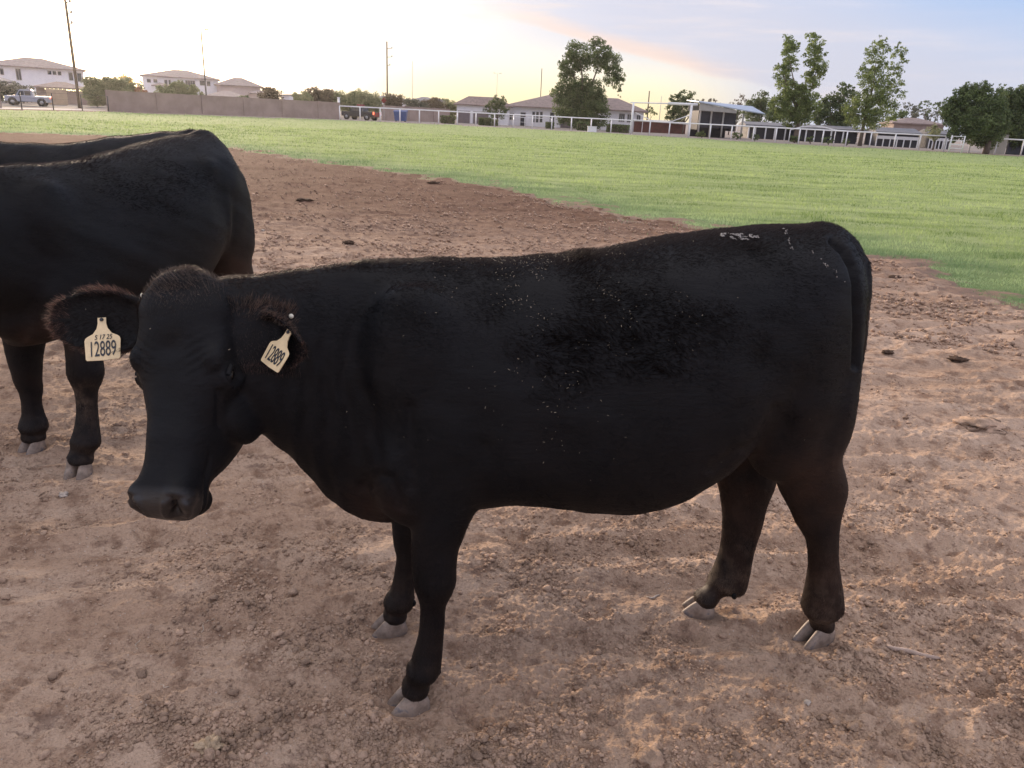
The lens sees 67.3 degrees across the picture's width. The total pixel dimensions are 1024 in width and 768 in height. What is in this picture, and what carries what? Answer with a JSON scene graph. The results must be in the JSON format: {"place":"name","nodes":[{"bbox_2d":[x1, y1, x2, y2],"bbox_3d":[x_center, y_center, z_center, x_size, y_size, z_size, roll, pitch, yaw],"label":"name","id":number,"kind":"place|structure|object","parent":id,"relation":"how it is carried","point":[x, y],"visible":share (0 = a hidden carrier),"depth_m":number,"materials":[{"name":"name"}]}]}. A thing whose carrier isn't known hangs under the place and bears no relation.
{"place":"outdoors","nodes":[
{"label":"outdoors","id":0,"kind":"place"},
{"bbox_2d":[0,77,15,85],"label":"house","id":1,"kind":"structure","parent":0,"point":[7,80],"depth_m":102.52,"materials":[{"name":"white paint"}]},
{"bbox_2d":[0,57,85,95],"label":"house","id":2,"kind":"structure","parent":0,"point":[24,71],"depth_m":131.87,"materials":[{"name":"white paint"}]},
{"bbox_2d":[15,68,21,80],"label":"window","id":3,"kind":"structure","parent":2,"relation":"in","point":[18,71],"depth_m":130.11,"materials":[{"name":"grey glass"}]},
{"bbox_2d":[68,72,73,80],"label":"window","id":4,"kind":"structure","parent":2,"relation":"in","point":[70,74],"depth_m":133.85,"materials":[{"name":"grey glass"}]},
{"bbox_2d":[0,107,104,110],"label":"pavement","id":5,"kind":"structure","parent":0,"point":[44,108],"depth_m":74.87,"materials":[{"name":"concrete"}]},
{"bbox_2d":[2,104,106,107],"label":"road","id":6,"kind":"structure","parent":0,"point":[23,105],"depth_m":88.97,"materials":[{"name":"asphalt"}]},
{"bbox_2d":[3,89,51,105],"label":"parked pickup","id":7,"kind":"object","parent":6,"relation":"on","point":[27,95],"visible":0.84,"depth_m":85.94,"materials":[{"name":"silver metal"}]},
{"bbox_2d":[80,75,119,106],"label":"bush","id":8,"kind":"object","parent":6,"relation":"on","point":[96,88],"visible":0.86,"depth_m":99.20,"materials":[{"name":"green plant"}]},
{"bbox_2d":[119,76,144,91],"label":"bush","id":9,"kind":"object","parent":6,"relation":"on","point":[132,86],"visible":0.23,"depth_m":103.06,"materials":[{"name":"green plant"}]},
{"bbox_2d":[207,91,243,96],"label":"house","id":10,"kind":"structure","parent":0,"point":[227,93],"depth_m":142.31,"materials":[{"name":"white paint"}]},
{"bbox_2d":[214,77,262,97],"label":"house","id":11,"kind":"structure","parent":0,"point":[242,86],"depth_m":165.63,"materials":[{"name":"paint"}]},
{"bbox_2d":[411,97,444,106],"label":"house","id":12,"kind":"structure","parent":0,"point":[422,98],"depth_m":159.78,"materials":[{"name":"white paint"}]},
{"bbox_2d":[0,102,1023,767],"bbox_3d":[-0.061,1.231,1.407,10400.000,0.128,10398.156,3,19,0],"label":"ground","id":13,"kind":"structure","parent":0,"point":[930,368],"depth_m":2.83,"materials":[{"name":"soil"}]},
{"bbox_2d":[0,80,18,102],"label":"bush","id":14,"kind":"object","parent":13,"relation":"on","point":[10,89],"visible":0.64,"depth_m":97.53,"materials":[{"name":"green plant"}]},
{"bbox_2d":[8,81,36,102],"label":"bush","id":15,"kind":"object","parent":13,"relation":"on","point":[25,87],"visible":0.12,"depth_m":99.91,"materials":[{"name":"green plant"}]},
{"bbox_2d":[45,88,67,104],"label":"tan gate panel","id":16,"kind":"structure","parent":13,"relation":"on","point":[58,99],"depth_m":101.56,"materials":[{"name":"metal"}]},
{"bbox_2d":[9,91,108,110],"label":"wire fence","id":17,"kind":"object","parent":13,"relation":"on","point":[81,105],"visible":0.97,"depth_m":70.98,"materials":[{"name":"metal"}]},
{"bbox_2d":[33,82,88,104],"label":"house","id":18,"kind":"structure","parent":13,"relation":"on","point":[58,85],"depth_m":111.95,"materials":[{"name":"brown tile"}]},
{"bbox_2d":[58,491,67,497],"bbox_3d":[-1.934,0.477,3.320,0.045,0.028,0.047,3,19,0],"label":"stone","id":19,"kind":"object","parent":13,"relation":"on","point":[63,494],"visible":1,"depth_m":3.31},
{"bbox_2d":[64,0,80,107],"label":"utility pole","id":20,"kind":"object","parent":13,"relation":"on","point":[72,57],"visible":0.98,"depth_m":85.37,"materials":[{"name":"brown wood"}]},
{"bbox_2d":[0,128,213,274],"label":"cow","id":21,"kind":"object","parent":13,"relation":"on","point":[25,152],"visible":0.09,"depth_m":4.91},
{"bbox_2d":[107,76,132,90],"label":"bush","id":22,"kind":"object","parent":13,"relation":"on","point":[118,83],"visible":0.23,"depth_m":100.89,"materials":[{"name":"green plant"}]},
{"bbox_2d":[0,129,254,479],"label":"cow","id":23,"kind":"object","parent":13,"relation":"on","point":[133,218],"visible":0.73,"depth_m":3.51},
{"bbox_2d":[134,86,147,91],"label":"bush","id":24,"kind":"object","parent":13,"relation":"on","point":[138,89],"visible":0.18,"depth_m":99.44,"materials":[{"name":"orange plant"}]},
{"bbox_2d":[153,81,181,93],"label":"bush","id":25,"kind":"object","parent":13,"relation":"on","point":[170,89],"visible":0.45,"depth_m":93.70,"materials":[{"name":"green plant"}]},
{"bbox_2d":[139,70,220,93],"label":"house","id":26,"kind":"structure","parent":13,"relation":"on","point":[152,80],"depth_m":169.28,"materials":[{"name":"white paint"}]},
{"bbox_2d":[185,80,194,86],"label":"window","id":27,"kind":"structure","parent":26,"relation":"in","point":[188,82],"depth_m":169.40,"materials":[{"name":"grey glass"}]},
{"bbox_2d":[169,79,204,94],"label":"bush","id":28,"kind":"object","parent":13,"relation":"on","point":[184,88],"visible":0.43,"depth_m":95.63,"materials":[{"name":"green plant"}]},
{"bbox_2d":[193,28,208,94],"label":"street light","id":29,"kind":"object","parent":13,"relation":"on","point":[203,59],"visible":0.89,"depth_m":120.71,"materials":[{"name":"metal"}]},
{"bbox_2d":[193,733,223,758],"bbox_3d":[-0.799,0.960,2.036,0.085,0.047,0.082,3,19,0],"label":"chaff clump","id":30,"kind":"object","parent":13,"relation":"on","point":[212,740],"visible":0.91,"depth_m":2.03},
{"bbox_2d":[105,90,339,118],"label":"block wall","id":31,"kind":"structure","parent":13,"relation":"on","point":[131,101],"depth_m":87.21,"materials":[{"name":"concrete"}]},
{"bbox_2d":[248,90,263,97],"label":"house","id":32,"kind":"structure","parent":13,"relation":"on","point":[253,94],"depth_m":161.66,"materials":[{"name":"paint"}]},
{"bbox_2d":[257,86,283,98],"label":"bush","id":33,"kind":"object","parent":13,"relation":"on","point":[271,93],"visible":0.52,"depth_m":110.38,"materials":[{"name":"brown plant"}]},
{"bbox_2d":[281,94,292,99],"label":"house","id":34,"kind":"structure","parent":13,"relation":"on","point":[286,96],"depth_m":178.66,"materials":[{"name":"white paint"}]},
{"bbox_2d":[291,91,313,100],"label":"bush","id":35,"kind":"object","parent":13,"relation":"on","point":[302,96],"visible":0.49,"depth_m":108.64,"materials":[{"name":"green plant"}]},
{"bbox_2d":[296,198,313,200],"bbox_3d":[-3.715,-3.277,13.689,0.341,0.070,0.261,12,21,25],"label":"dung","id":36,"kind":"object","parent":13,"relation":"on","point":[302,199],"visible":0.98,"depth_m":13.63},
{"bbox_2d":[304,86,335,101],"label":"bush","id":37,"kind":"object","parent":13,"relation":"on","point":[325,95],"visible":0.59,"depth_m":112.39,"materials":[{"name":"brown plant"}]},
{"bbox_2d":[330,90,348,110],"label":"bush","id":38,"kind":"object","parent":13,"relation":"on","point":[343,98],"visible":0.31,"depth_m":114.32,"materials":[{"name":"green plant"}]},
{"bbox_2d":[342,240,354,244],"bbox_3d":[-2.037,-1.759,9.593,0.159,0.077,0.126,10,21,20],"label":"dung","id":39,"kind":"object","parent":13,"relation":"on","point":[349,242],"visible":0.96,"depth_m":9.56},
{"bbox_2d":[343,88,365,116],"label":"bush","id":40,"kind":"object","parent":13,"relation":"on","point":[350,95],"visible":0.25,"depth_m":118.09,"materials":[{"name":"green plant"}]},
{"bbox_2d":[341,104,379,120],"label":"parked pickup","id":41,"kind":"object","parent":13,"relation":"on","point":[353,113],"visible":0.86,"depth_m":101.17,"materials":[{"name":"black paint"}]},
{"bbox_2d":[352,90,382,118],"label":"bush","id":42,"kind":"object","parent":13,"relation":"on","point":[368,99],"visible":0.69,"depth_m":115.88,"materials":[{"name":"green plant"}]},
{"bbox_2d":[386,42,392,93],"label":"utility pole","id":43,"kind":"object","parent":13,"relation":"on","point":[387,48],"visible":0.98,"depth_m":139.13,"materials":[{"name":"brown wood"}]},
{"bbox_2d":[381,92,405,106],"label":"bush","id":44,"kind":"object","parent":13,"relation":"on","point":[392,100],"visible":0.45,"depth_m":112.20,"materials":[{"name":"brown plant"}]},
{"bbox_2d":[393,110,407,121],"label":"dumpster","id":45,"kind":"object","parent":13,"relation":"on","point":[403,115],"visible":0.96,"depth_m":102.82,"materials":[{"name":"plastic"}]},
{"bbox_2d":[402,98,428,107],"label":"bush","id":46,"kind":"object","parent":13,"relation":"on","point":[412,102],"visible":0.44,"depth_m":116.46,"materials":[{"name":"green plant"}]},
{"bbox_2d":[382,105,449,121],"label":"block wall","id":47,"kind":"structure","parent":13,"relation":"on","point":[413,115],"depth_m":112.38,"materials":[{"name":"concrete"}]},
{"bbox_2d":[421,96,448,108],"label":"bush","id":48,"kind":"object","parent":13,"relation":"on","point":[434,102],"visible":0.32,"depth_m":120.13,"materials":[{"name":"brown plant"}]},
{"bbox_2d":[439,98,456,118],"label":"bush","id":49,"kind":"object","parent":13,"relation":"on","point":[451,105],"visible":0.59,"depth_m":121.82,"materials":[{"name":"green plant"}]},
{"bbox_2d":[42,220,873,717],"bbox_3d":[0.002,0.232,2.235,2.319,1.409,0.640,-3,20,-16],"label":"cow","id":50,"kind":"object","parent":13,"relation":"on","point":[428,406],"visible":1,"depth_m":1.95},
{"bbox_2d":[478,117,484,125],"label":"hedge","id":51,"kind":"object","parent":13,"relation":"on","point":[481,121],"visible":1,"depth_m":106.14,"materials":[{"name":"green plant"}]},
{"bbox_2d":[484,117,490,125],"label":"hedge","id":52,"kind":"object","parent":13,"relation":"on","point":[488,121],"visible":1,"depth_m":106.12,"materials":[{"name":"green plant"}]},
{"bbox_2d":[483,94,509,119],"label":"tree","id":53,"kind":"object","parent":13,"relation":"on","point":[497,106],"visible":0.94,"depth_m":111.85,"materials":[{"name":"green plant"}]},
{"bbox_2d":[454,94,569,127],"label":"house","id":54,"kind":"structure","parent":13,"relation":"on","point":[542,105],"depth_m":120.60,"materials":[{"name":"white paint"}]},
{"bbox_2d":[458,110,470,122],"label":"garage door","id":55,"kind":"structure","parent":54,"relation":"in","point":[462,117],"depth_m":118.47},
{"bbox_2d":[472,111,488,123],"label":"garage door","id":56,"kind":"structure","parent":54,"relation":"in","point":[478,114],"depth_m":118.33,"materials":[{"name":"metal"}]},
{"bbox_2d":[520,112,525,125],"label":"front door","id":57,"kind":"structure","parent":54,"relation":"in","point":[524,113],"depth_m":121.10,"materials":[{"name":"white"}]},
{"bbox_2d":[499,116,550,126],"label":"pipe fence","id":58,"kind":"object","parent":13,"relation":"on","point":[522,117],"visible":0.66,"depth_m":112.22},
{"bbox_2d":[571,688,588,703],"bbox_3d":[0.204,0.939,2.311,0.054,0.042,0.050,3,19,0],"label":"soil clod","id":59,"kind":"object","parent":13,"relation":"on","point":[580,694],"visible":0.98,"depth_m":2.30,"materials":[{"name":"soil"}]},
{"bbox_2d":[549,36,625,129],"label":"tree","id":60,"kind":"object","parent":13,"relation":"on","point":[581,97],"visible":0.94,"depth_m":108.29,"materials":[{"name":"green plant"}]},
{"bbox_2d":[587,126,596,131],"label":"water trough","id":61,"kind":"object","parent":13,"relation":"on","point":[592,129],"visible":0.93,"depth_m":96.70,"materials":[{"name":"plastic"}]},
{"bbox_2d":[597,98,647,131],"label":"house","id":62,"kind":"structure","parent":13,"relation":"on","point":[620,109],"depth_m":116.96,"materials":[{"name":"white paint"}]},
{"bbox_2d":[618,113,624,121],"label":"window","id":63,"kind":"structure","parent":62,"relation":"in","point":[621,115],"depth_m":116.80,"materials":[{"name":"grey glass"}]},
{"bbox_2d":[634,739,666,767],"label":"soil clod","id":64,"kind":"object","parent":13,"relation":"on","point":[652,755],"visible":1,"depth_m":2.08,"materials":[{"name":"soil"}]},
{"bbox_2d":[645,106,657,119],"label":"tree","id":65,"kind":"object","parent":13,"relation":"on","point":[651,111],"visible":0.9,"depth_m":141.32,"materials":[{"name":"green plant"}]},
{"bbox_2d":[633,121,685,133],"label":"panel fence","id":66,"kind":"object","parent":13,"relation":"on","point":[656,127],"visible":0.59,"depth_m":118.14,"materials":[{"name":"wood"}]},
{"bbox_2d":[630,102,697,136],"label":"gate frame","id":67,"kind":"object","parent":13,"relation":"on","point":[691,105],"visible":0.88,"depth_m":94.88,"materials":[{"name":"metal"}]},
{"bbox_2d":[339,105,1023,154],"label":"pipe fence","id":68,"kind":"object","parent":13,"relation":"on","point":[800,129],"visible":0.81,"depth_m":93.01,"materials":[{"name":"metal"}]},
{"bbox_2d":[664,89,699,133],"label":"broad tree","id":69,"kind":"object","parent":13,"relation":"on","point":[676,110],"visible":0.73,"depth_m":117.06,"materials":[{"name":"green plant"}]},
{"bbox_2d":[695,131,705,137],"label":"shrub","id":70,"kind":"object","parent":13,"relation":"on","point":[700,133],"visible":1,"depth_m":93.81,"materials":[{"name":"green plant"}]},
{"bbox_2d":[723,107,750,134],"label":"broad tree","id":71,"kind":"object","parent":13,"relation":"on","point":[740,113],"visible":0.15,"depth_m":136.12,"materials":[{"name":"green plant"}]},
{"bbox_2d":[728,95,746,132],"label":"bare tree","id":72,"kind":"object","parent":13,"relation":"on","point":[738,102],"visible":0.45,"depth_m":131.07,"materials":[{"name":"brown plant"}]},
{"bbox_2d":[732,132,742,139],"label":"shrub","id":73,"kind":"object","parent":13,"relation":"on","point":[736,135],"visible":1,"depth_m":92.83,"materials":[{"name":"green plant"}]},
{"bbox_2d":[741,89,779,121],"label":"broad tree","id":74,"kind":"object","parent":13,"relation":"on","point":[759,103],"visible":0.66,"depth_m":126.18,"materials":[{"name":"green plant"}]},
{"bbox_2d":[763,110,784,122],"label":"broad tree","id":75,"kind":"object","parent":13,"relation":"on","point":[769,117],"visible":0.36,"depth_m":121.78,"materials":[{"name":"green plant"}]},
{"bbox_2d":[789,135,801,142],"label":"shrub","id":76,"kind":"object","parent":13,"relation":"on","point":[794,138],"visible":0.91,"depth_m":91.12,"materials":[{"name":"green plant"}]},
{"bbox_2d":[766,32,828,142],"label":"cottonwood tree","id":77,"kind":"object","parent":13,"relation":"on","point":[802,110],"visible":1,"depth_m":92.32,"materials":[{"name":"green plant"}]},
{"bbox_2d":[791,124,860,143],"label":"barn","id":78,"kind":"structure","parent":13,"relation":"on","point":[818,134],"depth_m":105.88,"materials":[{"name":"grey"}]},
{"bbox_2d":[821,136,833,144],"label":"shrub","id":79,"kind":"object","parent":13,"relation":"on","point":[828,141],"visible":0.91,"depth_m":90.15,"materials":[{"name":"green plant"}]},
{"bbox_2d":[810,81,860,126],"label":"broad tree","id":80,"kind":"object","parent":13,"relation":"on","point":[829,117],"visible":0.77,"depth_m":109.86,"materials":[{"name":"green plant"}]},
{"bbox_2d":[840,35,909,145],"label":"cottonwood tree","id":81,"kind":"object","parent":13,"relation":"on","point":[869,113],"visible":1,"depth_m":90.45,"materials":[{"name":"green plant"}]},
{"bbox_2d":[881,349,894,353],"bbox_3d":[2.947,-0.247,6.029,0.107,0.043,0.078,3,19,0],"label":"dung","id":82,"kind":"object","parent":13,"relation":"on","point":[888,351],"visible":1,"depth_m":6.01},
{"bbox_2d":[864,127,921,147],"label":"stable","id":83,"kind":"structure","parent":13,"relation":"on","point":[905,141],"depth_m":98.61,"materials":[{"name":"grey"}]},
{"bbox_2d":[880,108,908,120],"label":"broad tree","id":84,"kind":"object","parent":13,"relation":"on","point":[901,115],"visible":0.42,"depth_m":130.56,"materials":[{"name":"green plant"}]},
{"bbox_2d":[901,102,919,117],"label":"pine tree","id":85,"kind":"object","parent":13,"relation":"on","point":[915,107],"visible":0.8,"depth_m":139.77,"materials":[{"name":"green plant"}]},
{"bbox_2d":[879,118,946,130],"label":"house","id":86,"kind":"structure","parent":13,"relation":"on","point":[918,124],"depth_m":122.64,"materials":[{"name":"brown tile"}]},
{"bbox_2d":[886,644,939,659],"bbox_3d":[1.336,0.896,2.564,0.164,0.023,0.023,11,21,21],"label":"stick","id":87,"kind":"object","parent":13,"relation":"on","point":[909,651],"visible":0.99,"depth_m":2.56,"materials":[{"name":"brown wood"}]},
{"bbox_2d":[909,108,941,121],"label":"broad tree","id":88,"kind":"object","parent":13,"relation":"on","point":[936,114],"visible":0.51,"depth_m":145.10,"materials":[{"name":"green plant"}]},
{"bbox_2d":[918,100,938,119],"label":"pine tree","id":89,"kind":"object","parent":13,"relation":"on","point":[925,101],"visible":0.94,"depth_m":139.96,"materials":[{"name":"green plant"}]},
{"bbox_2d":[917,129,950,148],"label":"stable","id":90,"kind":"structure","parent":13,"relation":"on","point":[926,142],"depth_m":100.56,"materials":[{"name":"grey"}]},
{"bbox_2d":[937,101,945,127],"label":"pine tree","id":91,"kind":"object","parent":13,"relation":"on","point":[939,105],"visible":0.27,"depth_m":140.15,"materials":[{"name":"green plant"}]},
{"bbox_2d":[946,355,969,362],"bbox_3d":[3.386,-0.184,5.859,0.182,0.059,0.112,3,19,0],"label":"dung","id":92,"kind":"object","parent":13,"relation":"on","point":[956,359],"visible":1,"depth_m":5.83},
{"bbox_2d":[940,80,1013,153],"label":"broad tree","id":93,"kind":"object","parent":13,"relation":"on","point":[983,118],"visible":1,"depth_m":81.44,"materials":[{"name":"green plant"}]},
{"bbox_2d":[952,416,1008,434],"bbox_3d":[2.793,0.237,4.587,0.306,0.075,0.252,3,19,0],"label":"dung","id":94,"kind":"object","parent":13,"relation":"on","point":[989,425],"visible":0.99,"depth_m":4.54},
{"bbox_2d":[989,135,1008,153],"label":"block wall","id":95,"kind":"structure","parent":13,"relation":"on","point":[1001,149],"depth_m":86.29,"materials":[{"name":"concrete"}]},
{"bbox_2d":[996,83,1023,149],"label":"broad tree","id":96,"kind":"object","parent":13,"relation":"on","point":[1016,101],"visible":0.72,"depth_m":86.20,"materials":[{"name":"green plant"}]},
{"bbox_2d":[1005,137,1023,154],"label":"dark panel fence","id":97,"kind":"object","parent":13,"relation":"on","point":[1016,151],"visible":0.68,"depth_m":87.46,"materials":[{"name":"metal"}]},
{"bbox_2d":[0,109,1023,318],"bbox_3d":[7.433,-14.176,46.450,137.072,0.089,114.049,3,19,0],"label":"grass field","id":98,"kind":"structure","parent":0,"point":[967,290],"depth_m":25.78,"materials":[{"name":"plant"}]},
{"bbox_2d":[948,135,965,152],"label":"pipe gate","id":99,"kind":"structure","parent":98,"relation":"on","point":[957,144],"depth_m":81.02,"materials":[{"name":"metal"}]},
{"bbox_2d":[0,0,1023,135],"label":"sky","id":100,"kind":"structure","parent":0,"point":[724,51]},
{"bbox_2d":[341,118,981,152],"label":"path","id":101,"kind":"structure","parent":0,"point":[702,137],"depth_m":98.05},
{"bbox_2d":[440,115,455,123],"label":"hedge","id":102,"kind":"object","parent":101,"relation":"on","point":[447,119],"visible":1,"depth_m":107.10,"materials":[{"name":"green plant"}]},
{"bbox_2d":[491,119,498,125],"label":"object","id":103,"kind":"object","parent":101,"relation":"on","point":[496,122],"visible":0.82,"depth_m":106.13,"materials":[{"name":"green"}]},
{"bbox_2d":[545,122,553,128],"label":"hedge","id":104,"kind":"object","parent":101,"relation":"on","point":[547,125],"visible":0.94,"depth_m":106.13,"materials":[{"name":"green plant"}]},
{"bbox_2d":[576,122,590,130],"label":"hedge","id":105,"kind":"object","parent":101,"relation":"on","point":[581,126],"visible":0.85,"depth_m":104.26,"materials":[{"name":"green plant"}]},
{"bbox_2d":[606,124,629,132],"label":"hedge","id":106,"kind":"object","parent":101,"relation":"on","point":[620,128],"visible":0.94,"depth_m":102.41,"materials":[{"name":"green plant"}]},
{"bbox_2d":[687,100,764,138],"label":"shed","id":107,"kind":"structure","parent":101,"relation":"on","point":[706,112],"depth_m":98.23,"materials":[{"name":"metal"}]},
{"bbox_2d":[788,126,835,144],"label":"arch rail","id":108,"kind":"object","parent":101,"relation":"on","point":[813,126],"visible":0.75,"depth_m":93.35,"materials":[{"name":"metal"}]},
{"bbox_2d":[925,123,942,149],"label":"tree","id":109,"kind":"object","parent":101,"relation":"on","point":[934,130],"visible":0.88,"depth_m":90.26,"materials":[{"name":"green plant"}]},
{"bbox_2d":[739,121,791,139],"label":"barn","id":110,"kind":"structure","parent":0,"point":[768,133],"depth_m":109.81,"materials":[{"name":"grey"}]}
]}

